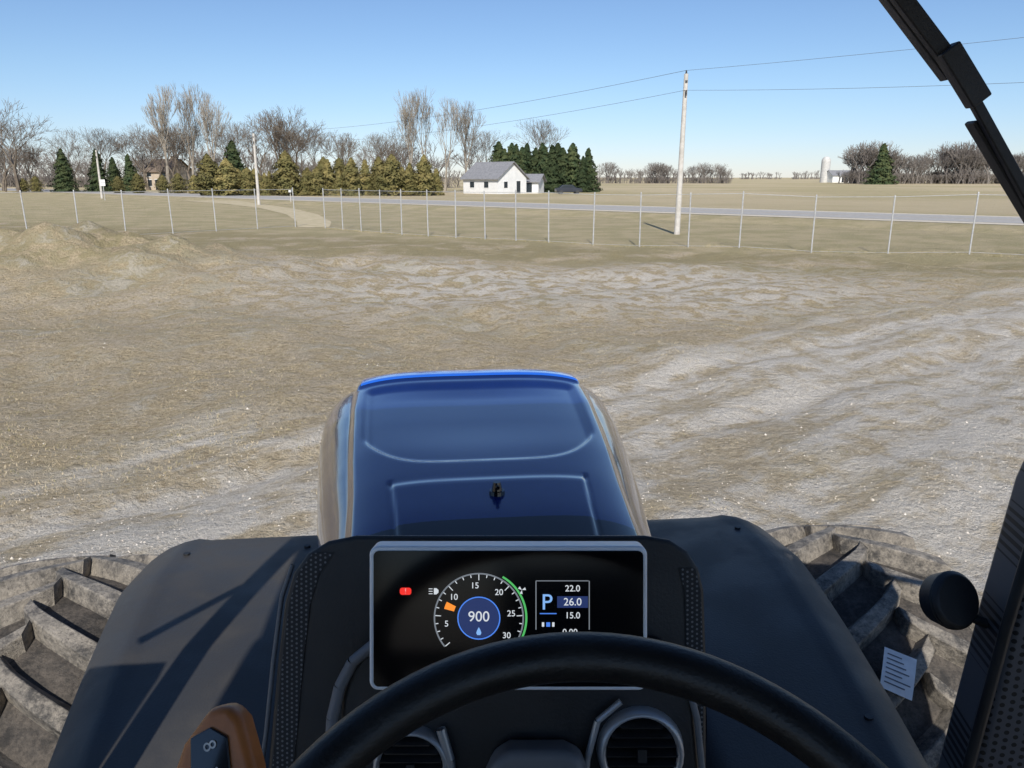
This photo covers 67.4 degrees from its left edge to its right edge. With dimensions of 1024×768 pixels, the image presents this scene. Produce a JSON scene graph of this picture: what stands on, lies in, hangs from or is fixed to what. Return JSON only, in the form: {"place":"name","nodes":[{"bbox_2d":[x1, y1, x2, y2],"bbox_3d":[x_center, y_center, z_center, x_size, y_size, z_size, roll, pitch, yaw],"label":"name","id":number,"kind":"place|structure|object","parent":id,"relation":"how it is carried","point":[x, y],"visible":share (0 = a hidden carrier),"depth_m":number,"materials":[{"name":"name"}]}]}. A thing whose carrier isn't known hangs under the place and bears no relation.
{"place":"outdoors","nodes":[
{"label":"outdoors","id":0,"kind":"place"},
{"bbox_2d":[179,200,331,226],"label":"driveway","id":1,"kind":"structure","parent":0,"point":[305,219],"depth_m":61.99,"materials":[{"name":"beige gravel"}]},
{"bbox_2d":[463,164,525,193],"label":"walls","id":2,"kind":"structure","parent":0,"point":[512,174],"depth_m":130.74,"materials":[{"name":"white paint"}]},
{"bbox_2d":[460,161,529,179],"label":"roof","id":3,"kind":"structure","parent":2,"relation":"on","point":[486,171],"depth_m":131.32,"materials":[{"name":"grey"}]},
{"bbox_2d":[470,180,520,191],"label":"windows and doors","id":4,"kind":"structure","parent":2,"relation":"attached to","point":[486,184],"depth_m":131.45,"materials":[{"name":"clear glass"}]},
{"bbox_2d":[0,188,1022,222],"bbox_3d":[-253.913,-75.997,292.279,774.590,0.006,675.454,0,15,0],"label":"road","id":5,"kind":"structure","parent":0,"point":[861,215],"depth_m":67.34,"materials":[{"name":"grey asphalt"}]},
{"bbox_2d":[0,178,1023,603],"bbox_3d":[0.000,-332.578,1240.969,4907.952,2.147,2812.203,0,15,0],"label":"ground","id":6,"kind":"structure","parent":0,"point":[156,256],"depth_m":13.23,"materials":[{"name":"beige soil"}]},
{"bbox_2d":[0,145,29,191],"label":"bare tree","id":7,"kind":"object","parent":6,"relation":"on","point":[2,155],"visible":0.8,"depth_m":152.37,"materials":[{"name":"brown plant"}]},
{"bbox_2d":[19,178,29,191],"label":"cedar tree","id":8,"kind":"object","parent":6,"relation":"on","point":[23,184],"visible":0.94,"depth_m":145.87,"materials":[{"name":"green plant"}]},
{"bbox_2d":[6,140,43,186],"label":"bare tree","id":9,"kind":"object","parent":6,"relation":"on","point":[30,156],"visible":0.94,"depth_m":155.62,"materials":[{"name":"brown plant"}]},
{"bbox_2d":[0,122,52,190],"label":"bare tree","id":10,"kind":"object","parent":6,"relation":"on","point":[5,174],"visible":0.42,"depth_m":159.51,"materials":[{"name":"brown plant"}]},
{"bbox_2d":[0,97,58,192],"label":"bare tree","id":11,"kind":"object","parent":6,"relation":"on","point":[12,162],"visible":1,"depth_m":142.80,"materials":[{"name":"brown plant"}]},
{"bbox_2d":[27,176,45,191],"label":"cedar tree","id":12,"kind":"object","parent":6,"relation":"on","point":[35,185],"visible":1,"depth_m":144.85,"materials":[{"name":"green plant"}]},
{"bbox_2d":[47,148,84,191],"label":"spruce tree","id":13,"kind":"object","parent":6,"relation":"on","point":[64,176],"visible":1,"depth_m":144.88,"materials":[{"name":"green plant"}]},
{"bbox_2d":[40,129,99,190],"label":"bare tree","id":14,"kind":"object","parent":6,"relation":"on","point":[58,147],"visible":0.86,"depth_m":152.76,"materials":[{"name":"brown plant"}]},
{"bbox_2d":[83,148,112,191],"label":"spruce tree","id":15,"kind":"object","parent":6,"relation":"on","point":[93,182],"visible":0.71,"depth_m":145.80,"materials":[{"name":"green plant"}]},
{"bbox_2d":[95,149,102,197],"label":"utility pole","id":16,"kind":"object","parent":6,"relation":"on","point":[99,178],"visible":0.88,"depth_m":102.15,"materials":[{"name":"wood"}]},
{"bbox_2d":[62,126,137,175],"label":"bare tree","id":17,"kind":"object","parent":6,"relation":"on","point":[101,141],"visible":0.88,"depth_m":160.65,"materials":[{"name":"brown plant"}]},
{"bbox_2d":[105,157,121,191],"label":"spruce tree","id":18,"kind":"object","parent":6,"relation":"on","point":[113,171],"visible":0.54,"depth_m":146.81,"materials":[{"name":"green plant"}]},
{"bbox_2d":[110,176,126,192],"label":"cedar tree","id":19,"kind":"object","parent":6,"relation":"on","point":[118,186],"visible":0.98,"depth_m":136.04,"materials":[{"name":"green plant"}]},
{"bbox_2d":[119,154,145,190],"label":"spruce tree","id":20,"kind":"object","parent":6,"relation":"on","point":[128,174],"visible":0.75,"depth_m":145.76,"materials":[{"name":"green plant"}]},
{"bbox_2d":[106,129,159,165],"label":"bare tree","id":21,"kind":"object","parent":6,"relation":"on","point":[123,155],"visible":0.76,"depth_m":163.40,"materials":[{"name":"brown plant"}]},
{"bbox_2d":[128,173,148,192],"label":"cedar tree","id":22,"kind":"object","parent":6,"relation":"on","point":[137,183],"visible":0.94,"depth_m":134.82,"materials":[{"name":"green plant"}]},
{"bbox_2d":[112,124,182,189],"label":"bare tree","id":23,"kind":"object","parent":6,"relation":"on","point":[143,170],"visible":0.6,"depth_m":164.60,"materials":[{"name":"brown plant"}]},
{"bbox_2d":[0,187,295,233],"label":"chain link fence","id":24,"kind":"object","parent":6,"relation":"on","point":[212,190],"visible":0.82,"depth_m":38.90,"materials":[{"name":"metal"}]},
{"bbox_2d":[118,129,185,189],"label":"bare tree","id":25,"kind":"object","parent":6,"relation":"on","point":[156,147],"visible":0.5,"depth_m":159.49,"materials":[{"name":"brown plant"}]},
{"bbox_2d":[140,85,178,191],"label":"bare tree","id":26,"kind":"object","parent":6,"relation":"on","point":[162,119],"visible":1,"depth_m":141.58,"materials":[{"name":"brown plant"}]},
{"bbox_2d":[154,175,171,192],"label":"cedar tree","id":27,"kind":"object","parent":6,"relation":"on","point":[162,182],"visible":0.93,"depth_m":135.83,"materials":[{"name":"green plant"}]},
{"bbox_2d":[136,127,194,188],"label":"bare tree","id":28,"kind":"object","parent":6,"relation":"on","point":[180,146],"visible":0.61,"depth_m":158.30,"materials":[{"name":"brown plant"}]},
{"bbox_2d":[145,161,191,189],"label":"walls","id":29,"kind":"structure","parent":6,"relation":"on","point":[183,174],"depth_m":167.68,"materials":[{"name":"beige brick"}]},
{"bbox_2d":[147,172,165,189],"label":"windows and doors","id":30,"kind":"structure","parent":29,"relation":"attached to","point":[150,180],"depth_m":167.31,"materials":[{"name":"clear glass"}]},
{"bbox_2d":[140,159,194,171],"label":"roof","id":31,"kind":"structure","parent":29,"relation":"on","point":[152,168],"depth_m":167.55,"materials":[{"name":"brown"}]},
{"bbox_2d":[155,129,195,189],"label":"bare tree","id":32,"kind":"object","parent":6,"relation":"on","point":[177,168],"visible":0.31,"depth_m":163.60,"materials":[{"name":"brown plant"}]},
{"bbox_2d":[168,173,187,192],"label":"cedar tree","id":33,"kind":"object","parent":6,"relation":"on","point":[177,177],"visible":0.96,"depth_m":133.03,"materials":[{"name":"green plant"}]},
{"bbox_2d":[148,117,214,189],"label":"bare tree","id":34,"kind":"object","parent":6,"relation":"on","point":[196,130],"visible":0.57,"depth_m":149.66,"materials":[{"name":"brown plant"}]},
{"bbox_2d":[163,82,212,186],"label":"bare tree","id":35,"kind":"object","parent":6,"relation":"on","point":[186,116],"visible":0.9,"depth_m":143.62,"materials":[{"name":"brown plant"}]},
{"bbox_2d":[184,175,202,193],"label":"cedar tree","id":36,"kind":"object","parent":6,"relation":"on","point":[190,186],"visible":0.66,"depth_m":130.15,"materials":[{"name":"green plant"}]},
{"bbox_2d":[178,88,232,161],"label":"bare tree","id":37,"kind":"object","parent":6,"relation":"on","point":[208,120],"visible":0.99,"depth_m":142.21,"materials":[{"name":"brown plant"}]},
{"bbox_2d":[193,153,222,195],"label":"cedar tree","id":38,"kind":"object","parent":6,"relation":"on","point":[208,167],"visible":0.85,"depth_m":115.77,"materials":[{"name":"green plant"}]},
{"bbox_2d":[211,158,241,195],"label":"cedar tree","id":39,"kind":"object","parent":6,"relation":"on","point":[227,170],"visible":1,"depth_m":115.80,"materials":[{"name":"green plant"}]},
{"bbox_2d":[193,120,265,152],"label":"bare tree","id":40,"kind":"object","parent":6,"relation":"on","point":[236,129],"visible":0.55,"depth_m":161.12,"materials":[{"name":"brown plant"}]},
{"bbox_2d":[0,168,464,178],"bbox_3d":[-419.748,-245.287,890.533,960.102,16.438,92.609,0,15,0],"label":"distant trees","id":41,"kind":"object","parent":6,"relation":"on","point":[49,173],"visible":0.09,"depth_m":892.56,"materials":[{"name":"brown plant"}]},
{"bbox_2d":[222,140,245,171],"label":"spruce tree","id":42,"kind":"object","parent":6,"relation":"on","point":[231,154],"visible":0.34,"depth_m":144.92,"materials":[{"name":"green plant"}]},
{"bbox_2d":[0,140,484,187],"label":"distant trees","id":43,"kind":"object","parent":6,"relation":"on","point":[82,170],"visible":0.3,"depth_m":208.35,"materials":[{"name":"brown plant"}]},
{"bbox_2d":[239,167,255,195],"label":"cedar tree","id":44,"kind":"object","parent":6,"relation":"on","point":[247,189],"visible":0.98,"depth_m":116.63,"materials":[{"name":"green plant"}]},
{"bbox_2d":[250,168,261,194],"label":"cedar tree","id":45,"kind":"object","parent":6,"relation":"on","point":[253,172],"visible":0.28,"depth_m":119.02,"materials":[{"name":"green plant"}]},
{"bbox_2d":[252,132,260,204],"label":"utility pole","id":46,"kind":"object","parent":6,"relation":"on","point":[256,175],"visible":0.88,"depth_m":78.00,"materials":[{"name":"wood"}]},
{"bbox_2d":[220,112,293,179],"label":"bare tree","id":47,"kind":"object","parent":6,"relation":"on","point":[250,142],"visible":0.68,"depth_m":156.94,"materials":[{"name":"brown plant"}]},
{"bbox_2d":[256,173,276,195],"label":"cedar tree","id":48,"kind":"object","parent":6,"relation":"on","point":[264,183],"visible":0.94,"depth_m":116.22,"materials":[{"name":"green plant"}]},
{"bbox_2d":[246,109,309,161],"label":"bare tree","id":49,"kind":"object","parent":6,"relation":"on","point":[279,137],"visible":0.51,"depth_m":156.78,"materials":[{"name":"brown plant"}]},
{"bbox_2d":[269,150,301,195],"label":"cedar tree","id":50,"kind":"object","parent":6,"relation":"on","point":[285,163],"visible":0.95,"depth_m":116.42,"materials":[{"name":"green plant"}]},
{"bbox_2d":[266,131,304,157],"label":"bare tree","id":51,"kind":"object","parent":6,"relation":"on","point":[283,149],"visible":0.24,"depth_m":166.45,"materials":[{"name":"brown plant"}]},
{"bbox_2d":[249,104,329,173],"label":"bare tree","id":52,"kind":"object","parent":6,"relation":"on","point":[292,142],"visible":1,"depth_m":150.60,"materials":[{"name":"brown plant"}]},
{"bbox_2d":[262,124,318,171],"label":"bare tree","id":53,"kind":"object","parent":6,"relation":"on","point":[294,152],"visible":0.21,"depth_m":171.00,"materials":[{"name":"brown plant"}]},
{"bbox_2d":[296,170,316,195],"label":"cedar tree","id":54,"kind":"object","parent":6,"relation":"on","point":[304,187],"visible":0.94,"depth_m":116.84,"materials":[{"name":"green plant"}]},
{"bbox_2d":[303,167,331,195],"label":"cedar tree","id":55,"kind":"object","parent":6,"relation":"on","point":[316,175],"visible":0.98,"depth_m":116.76,"materials":[{"name":"green plant"}]},
{"bbox_2d":[287,127,351,166],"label":"bare tree","id":56,"kind":"object","parent":6,"relation":"on","point":[320,143],"visible":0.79,"depth_m":159.34,"materials":[{"name":"brown plant"}]},
{"bbox_2d":[315,156,334,184],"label":"cedar tree","id":57,"kind":"object","parent":6,"relation":"on","point":[320,163],"visible":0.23,"depth_m":120.70,"materials":[{"name":"green plant"}]},
{"bbox_2d":[321,159,335,194],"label":"cedar tree","id":58,"kind":"object","parent":6,"relation":"on","point":[326,168],"visible":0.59,"depth_m":118.29,"materials":[{"name":"green plant"}]},
{"bbox_2d":[317,132,359,165],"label":"bare tree","id":59,"kind":"object","parent":6,"relation":"on","point":[342,155],"visible":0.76,"depth_m":163.90,"materials":[{"name":"brown plant"}]},
{"bbox_2d":[331,169,345,195],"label":"cedar tree","id":60,"kind":"object","parent":6,"relation":"on","point":[338,183],"visible":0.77,"depth_m":116.86,"materials":[{"name":"green plant"}]},
{"bbox_2d":[332,157,345,181],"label":"cedar tree","id":61,"kind":"object","parent":6,"relation":"on","point":[338,163],"visible":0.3,"depth_m":122.50,"materials":[{"name":"green plant"}]},
{"bbox_2d":[339,158,361,195],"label":"cedar tree","id":62,"kind":"object","parent":6,"relation":"on","point":[350,184],"visible":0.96,"depth_m":115.23,"materials":[{"name":"green plant"}]},
{"bbox_2d":[338,140,374,174],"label":"bare tree","id":63,"kind":"object","parent":6,"relation":"on","point":[351,152],"visible":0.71,"depth_m":152.11,"materials":[{"name":"brown plant"}]},
{"bbox_2d":[358,159,373,195],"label":"cedar tree","id":64,"kind":"object","parent":6,"relation":"on","point":[365,173],"visible":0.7,"depth_m":119.05,"materials":[{"name":"green plant"}]},
{"bbox_2d":[367,170,384,195],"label":"cedar tree","id":65,"kind":"object","parent":6,"relation":"on","point":[375,191],"visible":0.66,"depth_m":117.12,"materials":[{"name":"green plant"}]},
{"bbox_2d":[367,156,386,188],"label":"cedar tree","id":66,"kind":"object","parent":6,"relation":"on","point":[377,162],"visible":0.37,"depth_m":119.30,"materials":[{"name":"green plant"}]},
{"bbox_2d":[349,132,406,161],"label":"bare tree","id":67,"kind":"object","parent":6,"relation":"on","point":[377,147],"visible":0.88,"depth_m":142.47,"materials":[{"name":"brown plant"}]},
{"bbox_2d":[371,154,408,195],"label":"cedar tree","id":68,"kind":"object","parent":6,"relation":"on","point":[392,164],"visible":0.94,"depth_m":115.19,"materials":[{"name":"green plant"}]},
{"bbox_2d":[372,127,426,166],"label":"bare tree","id":69,"kind":"object","parent":6,"relation":"on","point":[398,147],"visible":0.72,"depth_m":141.30,"materials":[{"name":"brown plant"}]},
{"bbox_2d":[399,168,417,195],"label":"cedar tree","id":70,"kind":"object","parent":6,"relation":"on","point":[408,178],"visible":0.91,"depth_m":116.01,"materials":[{"name":"green plant"}]},
{"bbox_2d":[394,90,430,163],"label":"bare tree","id":71,"kind":"object","parent":6,"relation":"on","point":[408,126],"visible":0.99,"depth_m":132.53,"materials":[{"name":"brown plant"}]},
{"bbox_2d":[402,89,434,155],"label":"bare tree","id":72,"kind":"object","parent":6,"relation":"on","point":[421,111],"visible":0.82,"depth_m":134.17,"materials":[{"name":"brown plant"}]},
{"bbox_2d":[413,154,435,195],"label":"cedar tree","id":73,"kind":"object","parent":6,"relation":"on","point":[424,177],"visible":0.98,"depth_m":115.96,"materials":[{"name":"green plant"}]},
{"bbox_2d":[431,168,444,195],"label":"cedar tree","id":74,"kind":"object","parent":6,"relation":"on","point":[438,190],"visible":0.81,"depth_m":118.83,"materials":[{"name":"green plant"}]},
{"bbox_2d":[433,97,464,192],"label":"bare tree","id":75,"kind":"object","parent":6,"relation":"on","point":[452,137],"visible":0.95,"depth_m":137.77,"materials":[{"name":"brown plant"}]},
{"bbox_2d":[442,99,484,172],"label":"bare tree","id":76,"kind":"object","parent":6,"relation":"on","point":[465,122],"visible":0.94,"depth_m":137.66,"materials":[{"name":"brown plant"}]},
{"bbox_2d":[455,131,510,161],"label":"bare tree","id":77,"kind":"object","parent":6,"relation":"on","point":[479,144],"visible":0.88,"depth_m":151.07,"materials":[{"name":"brown plant"}]},
{"bbox_2d":[488,141,508,161],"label":"spruce tree","id":78,"kind":"object","parent":6,"relation":"on","point":[498,149],"visible":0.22,"depth_m":144.26,"materials":[{"name":"green plant"}]},
{"bbox_2d":[498,148,509,161],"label":"spruce tree","id":79,"kind":"object","parent":6,"relation":"on","point":[504,157],"visible":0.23,"depth_m":142.49,"materials":[{"name":"green plant"}]},
{"bbox_2d":[0,269,1023,575],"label":"gravel stones","id":80,"kind":"object","parent":6,"relation":"on","point":[606,407],"visible":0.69,"depth_m":8.03,"materials":[{"name":"grey stone"}]},
{"bbox_2d":[0,0,1023,767],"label":"tractor","id":81,"kind":"object","parent":6,"relation":"on","point":[488,568],"visible":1,"depth_m":1.61,"materials":[{"name":"blue paint"}]},
{"bbox_2d":[511,143,527,171],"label":"spruce tree","id":82,"kind":"object","parent":6,"relation":"on","point":[515,157],"visible":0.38,"depth_m":142.71,"materials":[{"name":"green plant"}]},
{"bbox_2d":[519,146,531,173],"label":"spruce tree","id":83,"kind":"object","parent":6,"relation":"on","point":[524,158],"visible":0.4,"depth_m":143.09,"materials":[{"name":"green plant"}]},
{"bbox_2d":[528,147,538,172],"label":"spruce tree","id":84,"kind":"object","parent":6,"relation":"on","point":[534,156],"visible":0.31,"depth_m":144.05,"materials":[{"name":"green plant"}]},
{"bbox_2d":[526,174,546,191],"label":"white garage","id":85,"kind":"structure","parent":6,"relation":"on","point":[535,183],"depth_m":134.38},
{"bbox_2d":[512,117,570,151],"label":"bare tree","id":86,"kind":"object","parent":6,"relation":"on","point":[543,133],"visible":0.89,"depth_m":190.18,"materials":[{"name":"brown plant"}]},
{"bbox_2d":[532,146,556,192],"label":"spruce tree","id":87,"kind":"object","parent":6,"relation":"on","point":[541,166],"visible":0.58,"depth_m":140.93,"materials":[{"name":"green plant"}]},
{"bbox_2d":[541,144,564,192],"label":"spruce tree","id":88,"kind":"object","parent":6,"relation":"on","point":[553,170],"visible":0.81,"depth_m":140.57,"materials":[{"name":"green plant"}]},
{"bbox_2d":[556,147,574,184],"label":"spruce tree","id":89,"kind":"object","parent":6,"relation":"on","point":[562,162],"visible":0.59,"depth_m":144.12,"materials":[{"name":"green plant"}]},
{"bbox_2d":[555,185,581,193],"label":"parked car","id":90,"kind":"object","parent":6,"relation":"on","point":[561,189],"visible":0.98,"depth_m":128.09,"materials":[{"name":"paint"}]},
{"bbox_2d":[565,143,580,185],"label":"spruce tree","id":91,"kind":"object","parent":6,"relation":"on","point":[573,158],"visible":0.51,"depth_m":144.90,"materials":[{"name":"green plant"}]},
{"bbox_2d":[574,156,592,191],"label":"spruce tree","id":92,"kind":"object","parent":6,"relation":"on","point":[582,179],"visible":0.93,"depth_m":142.26,"materials":[{"name":"green plant"}]},
{"bbox_2d":[585,147,602,191],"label":"spruce tree","id":93,"kind":"object","parent":6,"relation":"on","point":[591,170],"visible":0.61,"depth_m":144.51,"materials":[{"name":"green plant"}]},
{"bbox_2d":[595,162,732,183],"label":"distant trees","id":94,"kind":"object","parent":6,"relation":"on","point":[661,170],"visible":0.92,"depth_m":334.54,"materials":[{"name":"brown plant"}]},
{"bbox_2d":[322,188,1023,254],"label":"chain link fence","id":95,"kind":"object","parent":6,"relation":"on","point":[516,222],"visible":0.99,"depth_m":32.67,"materials":[{"name":"metal"}]},
{"bbox_2d":[674,70,687,234],"bbox_3d":[8.322,-11.154,37.672,0.299,7.911,0.359,-13,20,-39],"label":"utility pole","id":96,"kind":"object","parent":6,"relation":"on","point":[680,174],"visible":0.88,"depth_m":37.64,"materials":[{"name":"wood"}]},
{"bbox_2d":[35,37,1023,154],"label":"power line","id":97,"kind":"object","parent":96,"relation":"attached to","point":[604,105],"visible":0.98,"depth_m":40.02,"materials":[{"name":"black metal"}]},
{"bbox_2d":[596,170,1023,178],"bbox_3d":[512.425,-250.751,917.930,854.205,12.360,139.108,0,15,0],"label":"distant trees","id":98,"kind":"object","parent":6,"relation":"on","point":[776,177],"visible":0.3,"depth_m":937.36,"materials":[{"name":"brown plant"}]},
{"bbox_2d":[819,156,830,182],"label":"silo","id":99,"kind":"object","parent":6,"relation":"on","point":[825,164],"visible":0.98,"depth_m":385.59,"materials":[{"name":"concrete"}]},
{"bbox_2d":[827,170,848,182],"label":"white barn","id":100,"kind":"structure","parent":6,"relation":"on","point":[832,177],"depth_m":382.78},
{"bbox_2d":[863,143,898,184],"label":"spruce tree","id":101,"kind":"object","parent":6,"relation":"on","point":[879,173],"visible":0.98,"depth_m":286.43,"materials":[{"name":"green plant"}]},
{"bbox_2d":[836,139,1023,183],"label":"distant trees","id":102,"kind":"object","parent":6,"relation":"on","point":[966,162],"visible":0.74,"depth_m":316.39,"materials":[{"name":"brown plant"}]},
{"bbox_2d":[0,0,1023,177],"label":"sky","id":103,"kind":"structure","parent":0,"point":[92,64],"materials":[{"name":"blue"}]},
{"bbox_2d":[1,188,1023,224],"bbox_3d":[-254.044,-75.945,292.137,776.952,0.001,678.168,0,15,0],"label":"road shoulder","id":104,"kind":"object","parent":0,"point":[626,210],"depth_m":65.58},
{"bbox_2d":[325,227,1020,257],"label":"tall grass","id":105,"kind":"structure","parent":0,"point":[683,246],"depth_m":31.09,"materials":[{"name":"beige plant"}]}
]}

